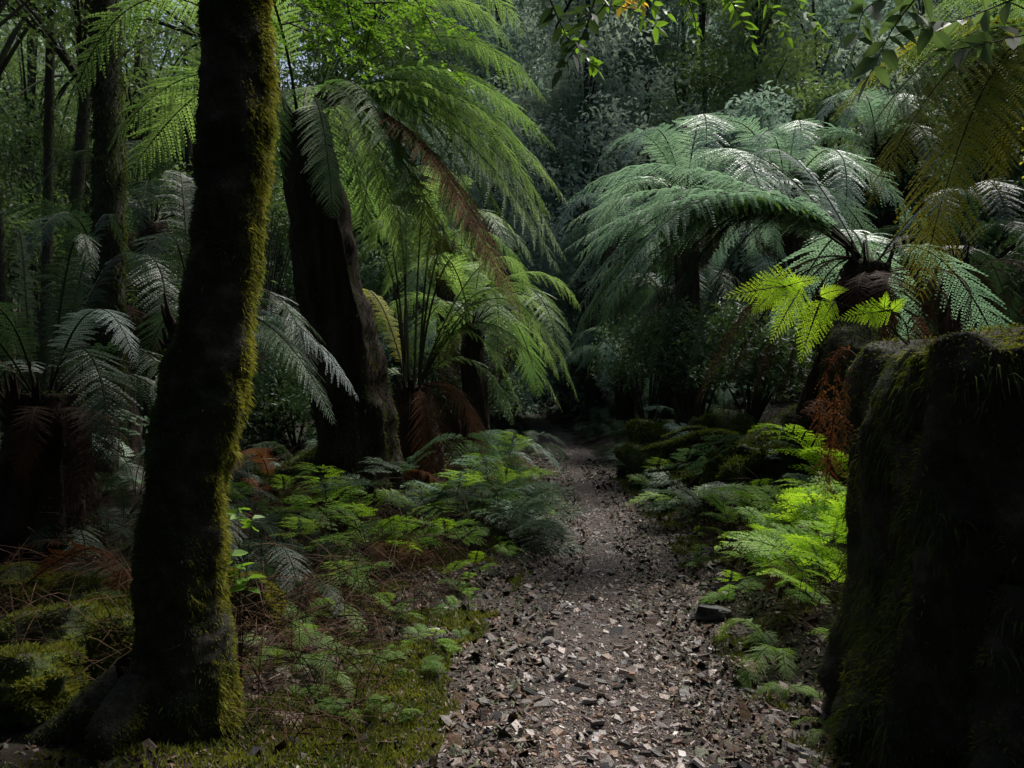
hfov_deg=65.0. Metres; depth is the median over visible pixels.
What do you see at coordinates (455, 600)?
ground fern
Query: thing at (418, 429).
tree fern
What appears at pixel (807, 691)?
ground fern
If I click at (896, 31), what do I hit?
tree
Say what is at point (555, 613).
path stone
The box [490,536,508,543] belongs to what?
ground fern
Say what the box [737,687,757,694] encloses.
path stone
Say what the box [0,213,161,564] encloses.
tree fern
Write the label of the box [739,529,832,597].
ground fern
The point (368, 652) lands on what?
ground fern
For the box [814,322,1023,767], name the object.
tree stump
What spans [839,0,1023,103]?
overhanging branch
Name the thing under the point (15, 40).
tree
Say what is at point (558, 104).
tree
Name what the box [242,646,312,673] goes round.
ground fern
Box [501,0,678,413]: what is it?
tree
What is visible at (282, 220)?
shrub
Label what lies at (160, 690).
mossy tree
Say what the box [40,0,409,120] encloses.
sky
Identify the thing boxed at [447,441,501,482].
ground fern
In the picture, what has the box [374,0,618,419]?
tree
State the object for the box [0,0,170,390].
tree
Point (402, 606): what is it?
ground fern
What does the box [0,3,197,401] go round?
tree
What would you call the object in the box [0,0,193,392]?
tree
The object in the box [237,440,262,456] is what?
ground fern
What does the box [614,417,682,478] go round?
mossy boulder
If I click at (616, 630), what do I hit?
path stone
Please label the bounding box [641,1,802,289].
tree
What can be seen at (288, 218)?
shrub
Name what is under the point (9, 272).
tree
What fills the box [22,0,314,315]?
tree
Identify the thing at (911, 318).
dead frond
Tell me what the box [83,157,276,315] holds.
shrub
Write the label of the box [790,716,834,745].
ground fern
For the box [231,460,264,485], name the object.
ground fern
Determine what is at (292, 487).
fern
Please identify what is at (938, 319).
tree fern
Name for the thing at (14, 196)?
shrub
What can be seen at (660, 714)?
path stone
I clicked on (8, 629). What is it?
mossy boulder
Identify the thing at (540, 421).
path
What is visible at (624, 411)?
tree fern
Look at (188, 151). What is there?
tree
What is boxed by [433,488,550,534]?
ground fern
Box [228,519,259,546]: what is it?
ground fern
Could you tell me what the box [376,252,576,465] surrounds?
tree fern
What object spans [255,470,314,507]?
ground fern
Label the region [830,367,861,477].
dead frond
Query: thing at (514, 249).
tree fern
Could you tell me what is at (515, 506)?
ground fern
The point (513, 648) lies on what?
path stone
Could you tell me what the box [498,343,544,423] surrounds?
tree fern
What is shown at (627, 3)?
overhanging branch
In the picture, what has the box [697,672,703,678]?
path stone
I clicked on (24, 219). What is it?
shrub
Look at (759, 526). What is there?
ground fern
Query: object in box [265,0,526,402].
tree
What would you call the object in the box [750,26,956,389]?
tree
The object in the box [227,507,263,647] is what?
sapling
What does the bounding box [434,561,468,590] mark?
ground fern
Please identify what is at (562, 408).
ground fern
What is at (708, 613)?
rock
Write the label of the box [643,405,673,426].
ground fern
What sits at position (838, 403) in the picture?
dead frond
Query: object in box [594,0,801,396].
tree
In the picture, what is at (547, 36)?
tree
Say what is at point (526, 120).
tree
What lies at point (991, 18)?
tree
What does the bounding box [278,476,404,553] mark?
ground fern
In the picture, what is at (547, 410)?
ground fern
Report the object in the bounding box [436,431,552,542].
ground fern
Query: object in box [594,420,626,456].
ground fern
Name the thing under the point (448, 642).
ground fern
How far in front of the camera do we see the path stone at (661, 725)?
3.53 m
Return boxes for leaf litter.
[0,402,856,767]
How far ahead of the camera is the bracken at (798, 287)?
3.33 m
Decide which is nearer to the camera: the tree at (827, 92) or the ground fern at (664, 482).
the ground fern at (664, 482)
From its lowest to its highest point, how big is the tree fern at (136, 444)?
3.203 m
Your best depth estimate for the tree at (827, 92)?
18.69 m
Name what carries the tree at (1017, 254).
on the ground
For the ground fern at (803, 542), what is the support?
on the ground
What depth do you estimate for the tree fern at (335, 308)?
7.72 m
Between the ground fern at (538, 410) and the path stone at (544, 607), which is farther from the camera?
the ground fern at (538, 410)
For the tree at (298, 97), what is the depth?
29.55 m
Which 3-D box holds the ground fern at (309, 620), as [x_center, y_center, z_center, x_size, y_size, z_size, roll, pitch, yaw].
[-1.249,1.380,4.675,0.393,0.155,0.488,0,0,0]
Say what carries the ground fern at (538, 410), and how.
on the ground
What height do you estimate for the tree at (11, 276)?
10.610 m
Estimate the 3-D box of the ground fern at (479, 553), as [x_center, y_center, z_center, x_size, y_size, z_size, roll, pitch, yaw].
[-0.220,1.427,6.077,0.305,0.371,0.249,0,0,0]
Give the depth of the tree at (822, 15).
35.53 m
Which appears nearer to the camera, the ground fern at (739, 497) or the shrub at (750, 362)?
the ground fern at (739, 497)
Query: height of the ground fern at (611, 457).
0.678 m
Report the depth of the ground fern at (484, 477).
8.34 m
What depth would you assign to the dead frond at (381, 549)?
5.75 m
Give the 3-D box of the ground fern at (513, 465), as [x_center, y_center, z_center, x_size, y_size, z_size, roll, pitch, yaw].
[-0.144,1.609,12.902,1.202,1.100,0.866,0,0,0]
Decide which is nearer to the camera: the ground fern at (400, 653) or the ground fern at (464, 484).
the ground fern at (400, 653)
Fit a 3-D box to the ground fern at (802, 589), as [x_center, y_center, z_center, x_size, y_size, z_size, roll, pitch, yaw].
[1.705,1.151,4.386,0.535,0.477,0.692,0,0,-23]
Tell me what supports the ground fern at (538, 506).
on the ground
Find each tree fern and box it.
[0,198,261,470]
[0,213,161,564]
[30,140,256,452]
[63,0,567,520]
[126,170,358,564]
[152,286,308,461]
[355,166,533,444]
[359,197,578,499]
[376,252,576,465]
[402,220,543,318]
[416,317,536,413]
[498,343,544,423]
[533,338,573,412]
[543,332,648,419]
[554,193,674,418]
[556,323,657,435]
[563,148,1014,476]
[578,223,763,426]
[585,112,810,428]
[636,221,831,409]
[680,115,916,404]
[787,86,973,296]
[832,0,1023,302]
[845,178,1023,337]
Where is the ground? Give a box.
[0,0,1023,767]
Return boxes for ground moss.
[0,403,858,767]
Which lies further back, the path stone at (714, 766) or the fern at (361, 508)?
the fern at (361, 508)
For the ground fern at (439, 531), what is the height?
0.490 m
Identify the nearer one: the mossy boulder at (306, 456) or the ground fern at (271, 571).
the ground fern at (271, 571)
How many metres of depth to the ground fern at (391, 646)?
4.46 m
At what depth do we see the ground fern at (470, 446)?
9.78 m
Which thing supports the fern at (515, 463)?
on the ground
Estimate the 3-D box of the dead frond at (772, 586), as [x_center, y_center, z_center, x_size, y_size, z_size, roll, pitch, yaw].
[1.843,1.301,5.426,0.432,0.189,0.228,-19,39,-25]
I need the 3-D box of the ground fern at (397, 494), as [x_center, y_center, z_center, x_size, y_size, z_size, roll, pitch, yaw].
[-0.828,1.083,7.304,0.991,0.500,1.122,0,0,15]
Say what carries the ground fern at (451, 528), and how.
on the ground
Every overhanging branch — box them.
[538,0,608,89]
[555,0,827,78]
[617,0,648,20]
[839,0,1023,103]
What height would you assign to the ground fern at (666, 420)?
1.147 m
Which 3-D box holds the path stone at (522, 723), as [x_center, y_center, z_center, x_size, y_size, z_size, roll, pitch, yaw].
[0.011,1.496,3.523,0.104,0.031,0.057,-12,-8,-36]
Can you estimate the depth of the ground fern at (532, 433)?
16.89 m
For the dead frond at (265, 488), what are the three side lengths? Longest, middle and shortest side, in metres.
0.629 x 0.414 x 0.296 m
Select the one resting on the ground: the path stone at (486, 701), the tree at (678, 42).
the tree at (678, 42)
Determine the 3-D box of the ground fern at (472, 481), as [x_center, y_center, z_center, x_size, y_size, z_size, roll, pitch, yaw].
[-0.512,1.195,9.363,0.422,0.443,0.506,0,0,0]
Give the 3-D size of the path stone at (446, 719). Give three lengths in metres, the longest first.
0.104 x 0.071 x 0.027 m
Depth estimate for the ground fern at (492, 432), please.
13.26 m
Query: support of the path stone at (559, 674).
on the path at (540, 421)
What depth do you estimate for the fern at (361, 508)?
7.42 m
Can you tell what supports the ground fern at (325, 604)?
on the ground
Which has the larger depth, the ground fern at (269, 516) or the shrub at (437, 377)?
the shrub at (437, 377)
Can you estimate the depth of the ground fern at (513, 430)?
17.51 m
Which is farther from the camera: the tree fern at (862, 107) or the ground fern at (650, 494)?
the tree fern at (862, 107)
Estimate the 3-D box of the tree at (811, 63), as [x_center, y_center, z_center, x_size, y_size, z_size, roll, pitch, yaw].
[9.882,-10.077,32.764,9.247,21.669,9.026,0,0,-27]
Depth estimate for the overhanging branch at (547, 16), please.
3.29 m
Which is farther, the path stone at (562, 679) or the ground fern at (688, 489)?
the ground fern at (688, 489)
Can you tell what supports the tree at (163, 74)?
on the ground
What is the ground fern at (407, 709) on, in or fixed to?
on the ground
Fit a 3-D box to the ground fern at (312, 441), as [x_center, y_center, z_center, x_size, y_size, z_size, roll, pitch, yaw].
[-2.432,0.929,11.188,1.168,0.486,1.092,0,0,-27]
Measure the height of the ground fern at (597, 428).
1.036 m
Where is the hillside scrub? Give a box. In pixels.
[9,0,1018,414]
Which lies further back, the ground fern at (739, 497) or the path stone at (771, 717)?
the ground fern at (739, 497)
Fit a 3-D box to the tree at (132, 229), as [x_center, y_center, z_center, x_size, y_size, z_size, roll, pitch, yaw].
[-11.177,-4.662,22.984,4.420,10.636,4.153,0,0,0]
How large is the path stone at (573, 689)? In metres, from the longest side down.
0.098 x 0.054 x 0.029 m
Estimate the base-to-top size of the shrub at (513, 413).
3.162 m
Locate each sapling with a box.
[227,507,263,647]
[228,550,264,684]
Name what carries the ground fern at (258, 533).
on the ground
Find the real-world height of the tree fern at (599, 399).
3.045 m
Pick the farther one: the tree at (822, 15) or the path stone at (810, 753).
the tree at (822, 15)
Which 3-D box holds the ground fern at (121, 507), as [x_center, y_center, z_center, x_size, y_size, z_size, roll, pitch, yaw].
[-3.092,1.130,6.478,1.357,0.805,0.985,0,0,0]
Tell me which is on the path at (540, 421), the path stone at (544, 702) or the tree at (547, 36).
the path stone at (544, 702)
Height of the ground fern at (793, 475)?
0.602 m
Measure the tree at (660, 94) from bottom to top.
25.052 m
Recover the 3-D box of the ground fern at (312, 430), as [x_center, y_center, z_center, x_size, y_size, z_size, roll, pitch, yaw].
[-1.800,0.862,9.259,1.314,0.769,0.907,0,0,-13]
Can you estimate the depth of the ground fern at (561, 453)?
16.12 m
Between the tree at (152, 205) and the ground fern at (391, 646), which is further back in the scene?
the tree at (152, 205)
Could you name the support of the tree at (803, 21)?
on the ground
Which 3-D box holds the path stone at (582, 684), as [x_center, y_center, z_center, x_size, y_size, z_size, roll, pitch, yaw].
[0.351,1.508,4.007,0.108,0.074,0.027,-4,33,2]
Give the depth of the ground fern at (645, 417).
19.12 m
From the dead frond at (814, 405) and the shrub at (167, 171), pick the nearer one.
the dead frond at (814, 405)
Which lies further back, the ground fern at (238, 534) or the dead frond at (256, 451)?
the dead frond at (256, 451)
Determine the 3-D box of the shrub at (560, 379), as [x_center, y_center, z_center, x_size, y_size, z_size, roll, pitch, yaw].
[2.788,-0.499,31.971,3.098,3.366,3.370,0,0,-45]
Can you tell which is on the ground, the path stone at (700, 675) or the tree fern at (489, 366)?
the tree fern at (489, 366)
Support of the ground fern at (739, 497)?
on the ground
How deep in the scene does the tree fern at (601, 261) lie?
22.90 m
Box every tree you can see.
[0,0,69,447]
[0,0,75,392]
[0,0,129,76]
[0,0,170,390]
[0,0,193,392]
[0,0,475,763]
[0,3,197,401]
[0,8,25,179]
[0,13,44,188]
[0,41,43,314]
[0,99,91,390]
[0,106,37,278]
[7,70,130,327]
[9,0,284,414]
[9,19,91,263]
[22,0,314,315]
[36,0,195,415]
[44,1,290,210]
[67,38,177,370]
[84,0,130,488]
[91,90,184,303]
[126,13,308,119]
[131,60,182,234]
[151,60,292,395]
[159,0,425,385]
[165,197,297,343]
[262,0,443,399]
[265,0,403,385]
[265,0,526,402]
[266,35,388,262]
[334,0,487,384]
[354,35,448,190]
[360,0,572,414]
[370,60,554,302]
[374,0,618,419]
[378,75,575,428]
[403,0,613,409]
[482,65,600,274]
[484,0,707,421]
[484,0,716,416]
[486,7,562,208]
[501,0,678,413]
[508,0,644,408]
[509,1,744,398]
[518,0,612,109]
[524,69,636,255]
[549,0,739,401]
[564,0,779,390]
[581,0,712,312]
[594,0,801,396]
[598,0,901,396]
[608,0,746,308]
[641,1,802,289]
[655,0,877,356]
[686,80,831,412]
[690,0,854,226]
[690,0,924,343]
[706,71,942,405]
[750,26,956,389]
[769,0,970,359]
[800,0,880,143]
[807,103,982,376]
[814,0,1023,338]
[830,5,921,173]
[851,0,1018,223]
[861,0,935,136]
[863,6,1011,334]
[889,28,1023,332]
[896,0,1023,264]
[905,17,1023,339]
[923,12,1023,337]
[938,0,1023,163]
[971,1,1023,268]
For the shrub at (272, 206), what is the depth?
18.12 m
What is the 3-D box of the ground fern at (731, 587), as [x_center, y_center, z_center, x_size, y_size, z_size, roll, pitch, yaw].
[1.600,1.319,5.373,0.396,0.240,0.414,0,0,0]
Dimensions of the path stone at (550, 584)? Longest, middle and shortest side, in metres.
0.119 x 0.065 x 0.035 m
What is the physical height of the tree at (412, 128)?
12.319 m
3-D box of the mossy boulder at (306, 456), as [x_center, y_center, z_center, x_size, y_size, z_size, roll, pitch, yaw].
[-2.377,1.126,8.855,1.772,0.972,1.435,0,0,0]
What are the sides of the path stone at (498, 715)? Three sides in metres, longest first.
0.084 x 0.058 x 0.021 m
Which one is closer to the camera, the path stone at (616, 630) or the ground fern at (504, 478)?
the path stone at (616, 630)
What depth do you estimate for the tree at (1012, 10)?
24.29 m
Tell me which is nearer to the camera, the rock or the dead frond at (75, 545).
the dead frond at (75, 545)
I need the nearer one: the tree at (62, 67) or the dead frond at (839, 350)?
the dead frond at (839, 350)
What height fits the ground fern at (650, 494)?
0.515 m
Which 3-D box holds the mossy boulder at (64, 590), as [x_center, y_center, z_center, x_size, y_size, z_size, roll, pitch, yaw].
[-2.193,1.244,4.269,0.733,0.430,0.624,0,0,0]
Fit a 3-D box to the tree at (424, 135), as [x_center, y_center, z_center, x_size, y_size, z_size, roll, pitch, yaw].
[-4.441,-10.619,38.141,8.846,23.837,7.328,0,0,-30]
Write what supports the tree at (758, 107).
on the ground
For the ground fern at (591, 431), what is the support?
on the ground
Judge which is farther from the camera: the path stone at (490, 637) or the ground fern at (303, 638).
the path stone at (490, 637)
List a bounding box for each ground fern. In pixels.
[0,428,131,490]
[21,521,133,561]
[92,409,148,494]
[95,453,145,490]
[95,456,143,492]
[99,476,143,538]
[99,507,132,545]
[117,504,319,595]
[227,487,277,516]
[227,494,284,528]
[228,469,261,503]
[228,481,316,530]
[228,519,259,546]
[228,541,314,607]
[230,456,280,472]
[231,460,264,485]
[234,562,348,618]
[235,622,350,659]
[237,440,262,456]
[240,517,388,593]
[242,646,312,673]
[243,441,309,470]
[243,512,340,565]
[245,518,323,575]
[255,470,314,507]
[278,462,367,525]
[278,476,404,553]
[280,602,332,633]
[281,596,368,640]
[281,684,343,716]
[287,650,364,698]
[293,434,317,449]
[301,433,461,520]
[302,427,316,454]
[312,501,422,560]
[315,559,400,598]
[322,489,450,540]
[331,696,386,722]
[344,647,397,668]
[369,694,423,723]
[370,592,424,621]
[372,474,483,528]
[380,636,446,672]
[384,644,414,655]
[390,523,446,559]
[391,455,533,524]
[393,655,443,674]
[397,623,430,640]
[400,481,489,535]
[401,475,512,524]
[401,627,463,653]
[410,518,489,552]
[418,469,498,527]
[420,476,541,538]
[430,601,470,637]
[432,479,585,556]
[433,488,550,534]
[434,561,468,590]
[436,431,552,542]
[442,433,480,451]
[442,498,562,539]
[444,443,488,489]
[445,430,559,489]
[445,482,572,544]
[445,587,479,607]
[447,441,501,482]
[450,442,500,473]
[451,465,528,512]
[453,470,485,494]
[455,453,547,526]
[459,572,475,596]
[465,551,495,582]
[470,429,563,473]
[483,451,540,479]
[483,466,530,490]
[486,495,533,521]
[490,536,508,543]
[491,545,521,557]
[494,540,512,550]
[495,473,564,502]
[497,419,523,430]
[497,429,530,447]
[500,482,562,519]
[504,480,558,499]
[505,430,566,455]
[508,438,570,460]
[512,412,531,422]
[526,395,550,414]
[537,408,558,417]
[545,407,571,415]
[572,408,613,438]
[574,423,612,444]
[577,425,614,439]
[582,405,612,420]
[586,411,637,435]
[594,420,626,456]
[599,412,657,433]
[600,441,629,460]
[604,443,650,471]
[608,418,672,451]
[617,412,657,435]
[625,457,671,483]
[625,480,749,517]
[635,434,752,530]
[638,478,703,512]
[640,448,705,509]
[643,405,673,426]
[652,482,731,515]
[658,456,705,487]
[661,428,684,439]
[662,422,692,437]
[684,508,709,521]
[685,544,709,568]
[692,491,753,540]
[699,475,787,513]
[699,570,743,605]
[699,576,768,604]
[705,382,774,409]
[705,483,839,526]
[705,592,737,602]
[714,515,847,600]
[715,618,798,692]
[717,478,793,530]
[717,506,819,581]
[717,567,770,597]
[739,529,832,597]
[743,471,847,574]
[746,423,848,535]
[752,482,847,550]
[755,680,822,701]
[756,550,846,639]
[764,439,819,479]
[775,456,844,505]
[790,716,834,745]
[797,687,821,695]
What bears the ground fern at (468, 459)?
on the ground
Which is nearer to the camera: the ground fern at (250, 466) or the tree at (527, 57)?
the ground fern at (250, 466)
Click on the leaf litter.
(454, 742)
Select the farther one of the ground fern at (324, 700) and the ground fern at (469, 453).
the ground fern at (469, 453)
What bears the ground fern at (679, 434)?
on the ground
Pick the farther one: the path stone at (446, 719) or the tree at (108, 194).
the tree at (108, 194)
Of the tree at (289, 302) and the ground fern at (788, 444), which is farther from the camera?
the tree at (289, 302)
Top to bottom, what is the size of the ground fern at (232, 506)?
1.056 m
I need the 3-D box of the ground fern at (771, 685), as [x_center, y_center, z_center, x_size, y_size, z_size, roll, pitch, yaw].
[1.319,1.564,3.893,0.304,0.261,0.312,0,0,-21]
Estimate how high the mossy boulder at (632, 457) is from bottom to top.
1.076 m
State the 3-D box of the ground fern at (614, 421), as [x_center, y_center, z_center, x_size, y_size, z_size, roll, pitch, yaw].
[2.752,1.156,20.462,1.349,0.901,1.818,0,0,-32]
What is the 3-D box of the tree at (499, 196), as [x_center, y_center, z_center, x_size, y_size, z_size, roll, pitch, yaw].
[-0.774,-3.765,24.376,5.547,10.687,6.894,0,0,41]
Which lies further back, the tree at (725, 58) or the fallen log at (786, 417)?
the tree at (725, 58)
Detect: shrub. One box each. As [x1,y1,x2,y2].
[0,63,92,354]
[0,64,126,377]
[0,66,92,302]
[0,79,92,391]
[0,161,164,390]
[1,134,68,305]
[1,135,176,321]
[3,178,129,324]
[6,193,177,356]
[74,106,184,224]
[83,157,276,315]
[91,147,182,304]
[130,90,287,256]
[167,138,348,361]
[172,160,291,337]
[237,353,316,462]
[257,85,303,314]
[257,208,292,350]
[388,327,530,442]
[511,344,534,415]
[540,333,606,404]
[587,307,709,420]
[611,294,752,432]
[687,291,824,421]
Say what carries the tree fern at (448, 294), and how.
on the ground
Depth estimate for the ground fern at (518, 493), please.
7.52 m
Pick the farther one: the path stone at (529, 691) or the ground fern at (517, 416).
the ground fern at (517, 416)
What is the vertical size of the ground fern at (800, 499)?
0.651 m
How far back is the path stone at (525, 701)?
3.79 m
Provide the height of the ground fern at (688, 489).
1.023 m
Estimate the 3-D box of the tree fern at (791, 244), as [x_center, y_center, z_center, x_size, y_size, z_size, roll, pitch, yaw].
[5.097,-2.064,14.540,4.039,5.042,3.839,0,0,28]
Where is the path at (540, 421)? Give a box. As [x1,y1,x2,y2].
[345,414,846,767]
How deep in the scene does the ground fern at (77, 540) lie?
5.42 m
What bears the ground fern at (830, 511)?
on the ground
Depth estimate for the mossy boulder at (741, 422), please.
10.20 m
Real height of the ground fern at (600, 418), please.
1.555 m
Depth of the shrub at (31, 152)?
16.27 m
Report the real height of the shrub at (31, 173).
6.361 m
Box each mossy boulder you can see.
[0,560,84,612]
[0,598,135,686]
[0,638,90,728]
[40,573,133,611]
[227,566,287,628]
[230,446,316,507]
[611,435,681,490]
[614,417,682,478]
[647,466,703,513]
[678,407,763,469]
[698,432,803,508]
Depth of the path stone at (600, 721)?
3.55 m
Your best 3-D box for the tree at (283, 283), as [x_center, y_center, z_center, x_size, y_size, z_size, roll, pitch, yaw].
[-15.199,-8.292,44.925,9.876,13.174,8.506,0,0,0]
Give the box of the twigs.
[0,386,847,767]
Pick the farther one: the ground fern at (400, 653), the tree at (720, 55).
the tree at (720, 55)
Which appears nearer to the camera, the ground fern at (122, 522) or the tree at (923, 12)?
the ground fern at (122, 522)
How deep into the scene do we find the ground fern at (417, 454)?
7.38 m
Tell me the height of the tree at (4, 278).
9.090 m
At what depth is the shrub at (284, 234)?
21.80 m
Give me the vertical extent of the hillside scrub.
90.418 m
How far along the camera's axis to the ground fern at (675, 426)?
11.62 m
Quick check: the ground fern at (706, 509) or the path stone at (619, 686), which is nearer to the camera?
the path stone at (619, 686)
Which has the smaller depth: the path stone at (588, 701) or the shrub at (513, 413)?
the path stone at (588, 701)
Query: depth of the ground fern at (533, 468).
10.38 m
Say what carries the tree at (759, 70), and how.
on the ground
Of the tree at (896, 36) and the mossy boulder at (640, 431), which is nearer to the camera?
the mossy boulder at (640, 431)
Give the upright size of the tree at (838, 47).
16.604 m
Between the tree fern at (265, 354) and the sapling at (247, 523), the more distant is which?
the tree fern at (265, 354)
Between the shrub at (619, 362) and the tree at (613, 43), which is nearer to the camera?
the shrub at (619, 362)
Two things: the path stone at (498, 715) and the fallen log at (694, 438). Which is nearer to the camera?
the path stone at (498, 715)
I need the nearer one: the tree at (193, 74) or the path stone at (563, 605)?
the path stone at (563, 605)
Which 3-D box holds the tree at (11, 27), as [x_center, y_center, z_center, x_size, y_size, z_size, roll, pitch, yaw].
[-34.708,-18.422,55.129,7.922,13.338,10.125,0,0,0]
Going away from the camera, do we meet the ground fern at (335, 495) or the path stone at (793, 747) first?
the path stone at (793, 747)
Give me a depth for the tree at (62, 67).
47.91 m
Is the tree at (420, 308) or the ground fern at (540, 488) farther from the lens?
the tree at (420, 308)
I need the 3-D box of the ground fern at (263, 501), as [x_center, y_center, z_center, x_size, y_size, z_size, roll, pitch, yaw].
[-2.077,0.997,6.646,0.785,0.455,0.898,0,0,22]
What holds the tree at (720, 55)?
on the ground
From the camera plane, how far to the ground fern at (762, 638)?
4.10 m
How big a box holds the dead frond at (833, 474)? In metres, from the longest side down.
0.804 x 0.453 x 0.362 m
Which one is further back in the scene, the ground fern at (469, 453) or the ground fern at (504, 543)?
the ground fern at (469, 453)
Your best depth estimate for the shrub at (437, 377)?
15.64 m
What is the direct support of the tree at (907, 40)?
on the ground
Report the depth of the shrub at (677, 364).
12.49 m
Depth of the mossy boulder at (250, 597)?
4.50 m
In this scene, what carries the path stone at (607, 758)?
on the path at (540, 421)
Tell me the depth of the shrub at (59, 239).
17.80 m
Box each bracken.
[724,264,907,360]
[837,291,909,343]
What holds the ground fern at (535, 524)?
on the ground
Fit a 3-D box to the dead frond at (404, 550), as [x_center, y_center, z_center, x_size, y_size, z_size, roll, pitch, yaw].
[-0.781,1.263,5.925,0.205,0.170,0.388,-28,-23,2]
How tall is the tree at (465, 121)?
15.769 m
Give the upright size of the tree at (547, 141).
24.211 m
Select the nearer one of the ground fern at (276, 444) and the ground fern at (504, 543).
the ground fern at (504, 543)
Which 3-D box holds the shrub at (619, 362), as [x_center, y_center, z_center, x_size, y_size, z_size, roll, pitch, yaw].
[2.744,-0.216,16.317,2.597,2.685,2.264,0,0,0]
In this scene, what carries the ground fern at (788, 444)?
on the ground
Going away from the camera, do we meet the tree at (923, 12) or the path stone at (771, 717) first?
the path stone at (771, 717)
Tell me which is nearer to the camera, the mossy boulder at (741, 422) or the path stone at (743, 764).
the path stone at (743, 764)
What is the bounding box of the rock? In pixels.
[690,604,731,621]
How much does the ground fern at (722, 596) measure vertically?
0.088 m
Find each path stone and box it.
[248,746,263,757]
[287,736,305,745]
[440,715,453,726]
[477,698,491,704]
[485,633,495,640]
[488,711,501,720]
[505,645,518,651]
[509,720,524,727]
[521,699,532,703]
[523,687,537,695]
[526,614,535,619]
[532,698,553,707]
[534,605,548,610]
[539,636,554,643]
[542,656,550,665]
[543,583,553,586]
[543,639,553,644]
[551,611,561,614]
[554,670,567,678]
[558,676,567,681]
[559,602,568,608]
[565,605,575,609]
[566,686,581,693]
[573,681,590,687]
[577,698,596,704]
[578,587,587,590]
[589,594,597,600]
[590,718,604,724]
[595,678,606,684]
[599,762,615,767]
[600,754,613,766]
[610,626,622,634]
[611,683,623,690]
[654,721,670,729]
[655,712,662,719]
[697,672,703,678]
[709,764,721,767]
[730,760,755,767]
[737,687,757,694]
[766,714,783,723]
[786,742,809,752]
[803,751,821,756]
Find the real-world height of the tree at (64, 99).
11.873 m
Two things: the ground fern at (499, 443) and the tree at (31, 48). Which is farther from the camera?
the tree at (31, 48)
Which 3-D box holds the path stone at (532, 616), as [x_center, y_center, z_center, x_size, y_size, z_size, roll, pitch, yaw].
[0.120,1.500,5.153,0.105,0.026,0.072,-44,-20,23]
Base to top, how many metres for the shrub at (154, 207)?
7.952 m
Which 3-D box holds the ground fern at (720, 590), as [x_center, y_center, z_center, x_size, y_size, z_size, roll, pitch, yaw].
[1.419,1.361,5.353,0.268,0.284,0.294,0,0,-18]
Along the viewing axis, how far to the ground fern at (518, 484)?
8.59 m
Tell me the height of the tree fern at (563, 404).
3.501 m
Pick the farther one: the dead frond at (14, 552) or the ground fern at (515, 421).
the ground fern at (515, 421)
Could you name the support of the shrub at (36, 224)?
on the ground
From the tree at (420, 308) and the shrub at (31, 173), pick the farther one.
the tree at (420, 308)
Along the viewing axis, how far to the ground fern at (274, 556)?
5.14 m
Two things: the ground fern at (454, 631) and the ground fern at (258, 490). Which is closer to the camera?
the ground fern at (454, 631)
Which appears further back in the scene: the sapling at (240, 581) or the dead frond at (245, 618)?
the dead frond at (245, 618)
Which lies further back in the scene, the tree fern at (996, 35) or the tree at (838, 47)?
the tree at (838, 47)
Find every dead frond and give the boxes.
[1,540,78,566]
[5,539,130,603]
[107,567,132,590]
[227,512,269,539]
[230,447,274,478]
[233,609,257,626]
[236,478,260,495]
[244,495,272,511]
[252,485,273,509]
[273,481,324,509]
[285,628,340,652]
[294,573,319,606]
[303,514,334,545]
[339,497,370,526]
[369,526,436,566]
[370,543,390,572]
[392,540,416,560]
[404,469,442,485]
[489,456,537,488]
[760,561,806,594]
[793,396,829,423]
[805,362,836,444]
[810,413,841,511]
[816,467,844,492]
[817,356,846,490]
[821,346,856,376]
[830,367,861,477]
[906,316,935,348]
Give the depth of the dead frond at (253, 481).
8.10 m
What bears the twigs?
on the ground
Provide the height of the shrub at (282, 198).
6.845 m
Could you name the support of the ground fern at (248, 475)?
on the ground
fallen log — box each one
[639,424,738,473]
[704,403,796,473]
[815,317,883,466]
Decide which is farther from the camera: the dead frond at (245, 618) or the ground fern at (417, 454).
the ground fern at (417, 454)
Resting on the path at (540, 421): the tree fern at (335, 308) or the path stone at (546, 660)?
the path stone at (546, 660)
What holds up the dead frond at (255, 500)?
on the ground
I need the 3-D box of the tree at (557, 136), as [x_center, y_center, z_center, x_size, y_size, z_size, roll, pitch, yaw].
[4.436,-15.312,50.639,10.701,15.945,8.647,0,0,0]
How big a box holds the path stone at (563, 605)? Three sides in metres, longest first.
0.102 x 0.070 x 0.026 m
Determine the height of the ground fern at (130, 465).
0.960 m

